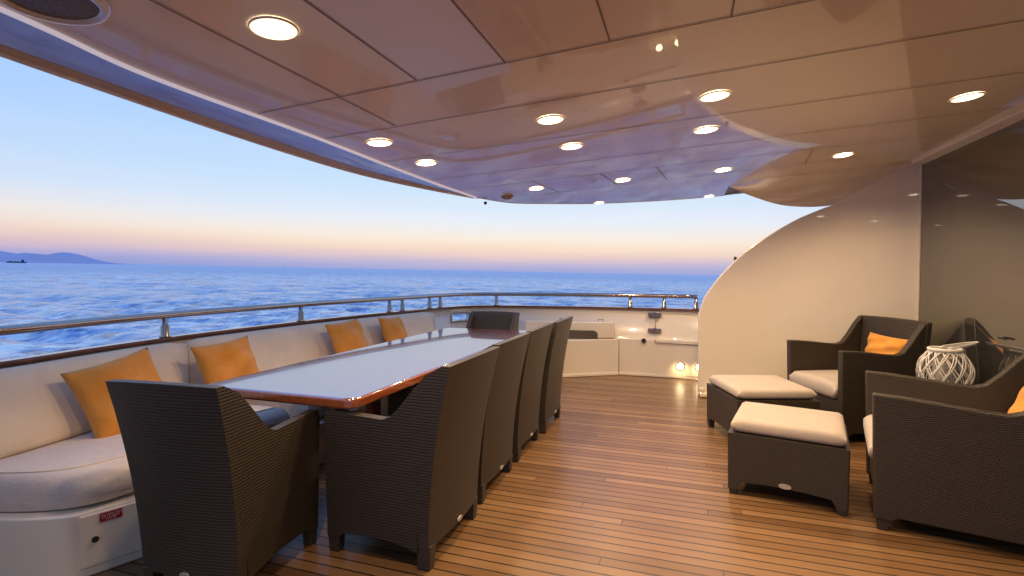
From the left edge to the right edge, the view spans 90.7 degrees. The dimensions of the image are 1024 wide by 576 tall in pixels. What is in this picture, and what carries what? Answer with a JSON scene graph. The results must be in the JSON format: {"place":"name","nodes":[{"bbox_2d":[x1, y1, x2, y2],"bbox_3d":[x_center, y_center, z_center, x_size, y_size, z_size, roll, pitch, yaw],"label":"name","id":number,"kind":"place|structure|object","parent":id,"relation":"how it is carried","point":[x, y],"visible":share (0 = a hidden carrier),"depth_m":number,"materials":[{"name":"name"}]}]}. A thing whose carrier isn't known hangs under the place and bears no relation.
{"place":"outdoors","nodes":[
{"label":"outdoors","id":0,"kind":"place"},
{"bbox_2d":[0,251,139,264],"bbox_3d":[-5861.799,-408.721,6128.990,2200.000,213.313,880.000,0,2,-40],"label":"hills","id":1,"kind":"structure","parent":0,"point":[63,257],"depth_m":6063.07,"materials":[{"name":"blue"}]},
{"bbox_2d":[0,262,719,359],"bbox_3d":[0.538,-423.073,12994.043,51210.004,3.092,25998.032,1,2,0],"label":"sea","id":2,"kind":"structure","parent":0,"point":[36,292],"depth_m":143.92,"materials":[{"name":"liquid"}]},
{"bbox_2d":[6,259,26,262],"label":"cargo ship","id":3,"kind":"object","parent":2,"relation":"on","point":[22,260],"visible":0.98,"depth_m":3053.93,"materials":[{"name":"paint"}]},
{"bbox_2d":[0,57,827,274],"label":"sky","id":4,"kind":"structure","parent":0,"point":[86,171],"materials":[{"name":"blue"}]},
{"bbox_2d":[91,375,1023,575],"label":"floor","id":5,"kind":"structure","parent":0,"point":[616,475],"depth_m":2.66,"materials":[{"name":"brown wood"}]},
{"bbox_2d":[105,379,319,575],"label":"dining chair","id":6,"kind":"object","parent":5,"relation":"on","point":[225,481],"visible":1,"depth_m":1.98,"materials":[{"name":"brown wicker"}]},
{"bbox_2d":[0,312,434,575],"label":"bench sofa","id":7,"kind":"object","parent":5,"relation":"on","point":[68,507],"visible":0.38,"depth_m":2.39,"materials":[{"name":"fabric"}]},
{"bbox_2d":[79,501,141,569],"bbox_3d":[-1.777,1.090,2.254,0.046,0.229,0.232,2,2,41],"label":"locker door","id":8,"kind":"structure","parent":7,"relation":"in","point":[112,533],"depth_m":2.23,"materials":[{"name":"paint"}]},
{"bbox_2d":[60,347,161,438],"bbox_3d":[-2.169,0.596,2.832,0.182,0.440,0.440,-26,1,27],"label":"throw pillow","id":9,"kind":"object","parent":7,"relation":"on","point":[88,388],"visible":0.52,"depth_m":2.70,"materials":[{"name":"orange fabric"}]},
{"bbox_2d":[190,336,259,384],"bbox_3d":[-1.974,0.565,3.547,0.189,0.420,0.440,-25,-5,23],"label":"throw pillow","id":10,"kind":"object","parent":7,"relation":"on","point":[225,360],"visible":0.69,"depth_m":3.48,"materials":[{"name":"orange fabric"}]},
{"bbox_2d":[325,318,368,353],"bbox_3d":[-1.533,0.517,4.790,0.200,0.440,0.460,-25,-5,21],"label":"throw pillow","id":11,"kind":"object","parent":7,"relation":"on","point":[346,336],"visible":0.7,"depth_m":4.69,"materials":[{"name":"orange fabric"}]},
{"bbox_2d":[378,317,407,341],"bbox_3d":[-1.242,0.503,5.399,0.197,0.420,0.460,-24,-8,13],"label":"throw pillow","id":12,"kind":"object","parent":7,"relation":"on","point":[393,329],"visible":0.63,"depth_m":5.28,"materials":[{"name":"orange fabric"}]},
{"bbox_2d":[0,305,698,379],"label":"bulwark","id":13,"kind":"object","parent":5,"relation":"on","point":[659,342],"visible":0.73,"depth_m":6.38,"materials":[{"name":"white paint"}]},
{"bbox_2d":[0,292,698,337],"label":"handrail","id":14,"kind":"object","parent":13,"relation":"attached to","point":[164,316],"visible":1,"depth_m":4.33,"materials":[{"name":"metal"}]},
{"bbox_2d":[676,362,684,369],"bbox_3d":[2.087,0.970,6.271,0.104,0.104,0.019,1,2,19],"label":"courtesy lamp","id":15,"kind":"object","parent":13,"relation":"attached to","point":[680,365],"visible":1,"depth_m":6.26,"materials":[{"name":"glass"}]},
{"bbox_2d":[209,328,526,415],"bbox_3d":[-0.695,0.830,3.811,0.930,0.740,2.875,1,2,19],"label":"dining table","id":16,"kind":"object","parent":5,"relation":"on","point":[368,378],"visible":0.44,"depth_m":2.94,"materials":[{"name":"white wood"}]},
{"bbox_2d":[323,346,499,570],"bbox_3d":[-0.464,0.775,2.530,0.679,0.928,0.616,1,2,19],"label":"dining chair","id":17,"kind":"object","parent":5,"relation":"on","point":[404,473],"visible":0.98,"depth_m":2.28,"materials":[{"name":"brown wicker"}]},
{"bbox_2d":[413,332,530,503],"bbox_3d":[-0.269,0.756,3.171,0.666,0.928,0.610,1,2,19],"label":"dining chair","id":18,"kind":"object","parent":5,"relation":"on","point":[496,456],"visible":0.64,"depth_m":2.99,"materials":[{"name":"brown wicker"}]},
{"bbox_2d":[466,311,519,329],"bbox_3d":[-0.262,0.708,5.276,0.551,0.896,0.566,1,2,19],"label":"dining chair","id":19,"kind":"object","parent":5,"relation":"on","point":[501,320],"visible":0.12,"depth_m":5.47,"materials":[{"name":"brown wicker"}]},
{"bbox_2d":[512,323,553,461],"bbox_3d":[-0.047,0.737,3.803,0.629,0.928,0.598,1,2,19],"label":"dining chair","id":20,"kind":"object","parent":5,"relation":"on","point":[526,424],"visible":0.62,"depth_m":3.60,"materials":[{"name":"brown wicker"}]},
{"bbox_2d":[539,316,572,433],"bbox_3d":[0.183,0.718,4.422,0.629,0.928,0.598,1,2,19],"label":"dining chair","id":21,"kind":"object","parent":5,"relation":"on","point":[550,405],"visible":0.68,"depth_m":4.17,"materials":[{"name":"brown wicker"}]},
{"bbox_2d":[518,318,618,376],"bbox_3d":[0.344,0.758,6.535,2.035,0.721,0.549,0,2,12],"label":"corner locker","id":22,"kind":"object","parent":5,"relation":"on","point":[592,348],"visible":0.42,"depth_m":6.45,"materials":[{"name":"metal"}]},
{"bbox_2d":[707,375,819,430],"bbox_3d":[1.976,0.967,4.049,0.610,0.453,0.619,0,2,1],"label":"ottoman","id":23,"kind":"object","parent":5,"relation":"on","point":[728,396],"visible":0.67,"depth_m":3.88,"materials":[{"name":"fabric"}]},
{"bbox_2d":[728,402,850,516],"bbox_3d":[1.686,0.996,3.091,0.610,0.453,0.553,1,2,31],"label":"ottoman","id":24,"kind":"object","parent":5,"relation":"on","point":[803,450],"visible":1,"depth_m":2.88,"materials":[{"name":"brown wicker"}]},
{"bbox_2d":[698,164,921,397],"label":"wing wall","id":25,"kind":"structure","parent":5,"relation":"on","point":[830,274],"depth_m":4.80,"materials":[{"name":"paint"}]},
{"bbox_2d":[0,0,1023,206],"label":"deck roof","id":26,"kind":"structure","parent":25,"relation":"on","point":[465,95],"depth_m":2.10,"materials":[{"name":"paint"}]},
{"bbox_2d":[0,0,111,25],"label":"ceiling speaker","id":27,"kind":"object","parent":26,"relation":"attached to","point":[80,12],"visible":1,"depth_m":1.34},
{"bbox_2d":[248,16,298,39],"bbox_3d":[-0.714,-0.775,1.516,0.138,0.008,0.138,-4,0,19],"label":"ceiling light","id":28,"kind":"object","parent":26,"relation":"attached to","point":[273,28],"visible":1,"depth_m":1.50,"materials":[{"name":"white glass"}]},
{"bbox_2d":[366,139,392,146],"bbox_3d":[-0.717,-0.784,2.735,0.138,0.008,0.138,-4,0,19],"label":"ceiling light","id":29,"kind":"object","parent":26,"relation":"attached to","point":[379,142],"visible":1,"depth_m":2.72,"materials":[{"name":"white glass"}]},
{"bbox_2d":[415,160,436,165],"bbox_3d":[-0.550,-0.799,3.243,0.138,0.008,0.138,-4,0,19],"label":"ceiling light","id":30,"kind":"object","parent":26,"relation":"attached to","point":[426,163],"visible":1,"depth_m":3.22,"materials":[{"name":"white glass"}]},
{"bbox_2d":[501,195,513,199],"bbox_3d":[-0.045,-0.834,4.689,0.132,0.030,0.132,1,2,19],"label":"ceiling sensor","id":31,"kind":"object","parent":26,"relation":"attached to","point":[506,197],"visible":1,"depth_m":4.65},
{"bbox_2d":[529,187,543,189],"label":"ceiling light","id":32,"kind":"object","parent":26,"relation":"attached to","point":[536,188],"visible":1,"depth_m":4.35,"materials":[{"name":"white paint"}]},
{"bbox_2d":[537,115,563,124],"bbox_3d":[0.194,-0.845,2.546,0.138,0.008,0.138,-4,0,19],"label":"ceiling light","id":33,"kind":"object","parent":26,"relation":"attached to","point":[549,119],"visible":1,"depth_m":2.53,"materials":[{"name":"white glass"}]},
{"bbox_2d":[560,143,582,149],"bbox_3d":[0.363,-0.861,3.083,0.138,0.008,0.138,-4,0,19],"label":"ceiling light","id":34,"kind":"object","parent":26,"relation":"attached to","point":[571,146],"visible":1,"depth_m":3.06,"materials":[{"name":"white glass"}]},
{"bbox_2d":[615,178,630,181],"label":"ceiling light","id":35,"kind":"object","parent":26,"relation":"attached to","point":[623,180],"visible":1,"depth_m":4.25,"materials":[{"name":"white glass"}]},
{"bbox_2d":[693,126,718,133],"bbox_3d":[1.121,-0.911,2.921,0.138,0.008,0.138,-4,0,19],"label":"ceiling light","id":36,"kind":"object","parent":26,"relation":"attached to","point":[705,129],"visible":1,"depth_m":2.91,"materials":[{"name":"white glass"}]},
{"bbox_2d":[699,90,730,101],"bbox_3d":[0.949,-0.896,2.366,0.138,0.008,0.138,-4,0,19],"label":"ceiling light","id":37,"kind":"object","parent":26,"relation":"attached to","point":[717,95],"visible":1,"depth_m":2.35,"materials":[{"name":"white glass"}]},
{"bbox_2d":[714,168,731,171],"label":"ceiling light","id":38,"kind":"object","parent":26,"relation":"attached to","point":[723,169],"visible":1,"depth_m":4.12,"materials":[{"name":"white glass"}]},
{"bbox_2d":[832,153,853,157],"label":"ceiling light","id":39,"kind":"object","parent":26,"relation":"attached to","point":[842,155],"visible":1,"depth_m":3.86,"materials":[{"name":"white glass"}]},
{"bbox_2d":[950,92,984,101],"bbox_3d":[2.382,-0.996,2.646,0.138,0.008,0.138,-4,0,19],"label":"ceiling light","id":40,"kind":"object","parent":26,"relation":"attached to","point":[967,97],"visible":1,"depth_m":2.63,"materials":[{"name":"white glass"}]},
{"bbox_2d":[787,315,931,436],"bbox_3d":[2.843,0.719,4.209,0.750,0.938,0.691,0,2,-5],"label":"lounge armchair","id":41,"kind":"object","parent":5,"relation":"on","point":[832,375],"visible":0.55,"depth_m":3.99,"materials":[{"name":"brown wicker"}]},
{"bbox_2d":[865,332,907,353],"bbox_3d":[3.058,0.501,4.145,0.138,0.230,0.420,14,3,-3],"label":"throw pillow","id":42,"kind":"object","parent":41,"relation":"on","point":[880,344],"visible":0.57,"depth_m":4.12,"materials":[{"name":"orange fabric"}]},
{"bbox_2d":[863,354,1023,544],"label":"lounge armchair","id":43,"kind":"object","parent":5,"relation":"on","point":[945,455],"visible":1,"depth_m":2.46,"materials":[{"name":"brown wicker"}]},
{"bbox_2d":[1007,386,1023,413],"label":"throw pillow","id":44,"kind":"object","parent":43,"relation":"on","point":[1017,405],"visible":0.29,"depth_m":2.60,"materials":[{"name":"orange fabric"}]},
{"bbox_2d":[911,100,1023,384],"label":"glass door","id":45,"kind":"structure","parent":5,"relation":"on","point":[970,288],"depth_m":3.48,"materials":[{"name":"grey"}]},
{"bbox_2d":[916,341,978,384],"bbox_3d":[2.958,0.538,3.455,0.313,0.350,0.310,-2,2,-41],"label":"lantern","id":46,"kind":"object","parent":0,"point":[944,368],"visible":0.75,"depth_m":3.40,"materials":[{"name":"white wicker"}]}
]}

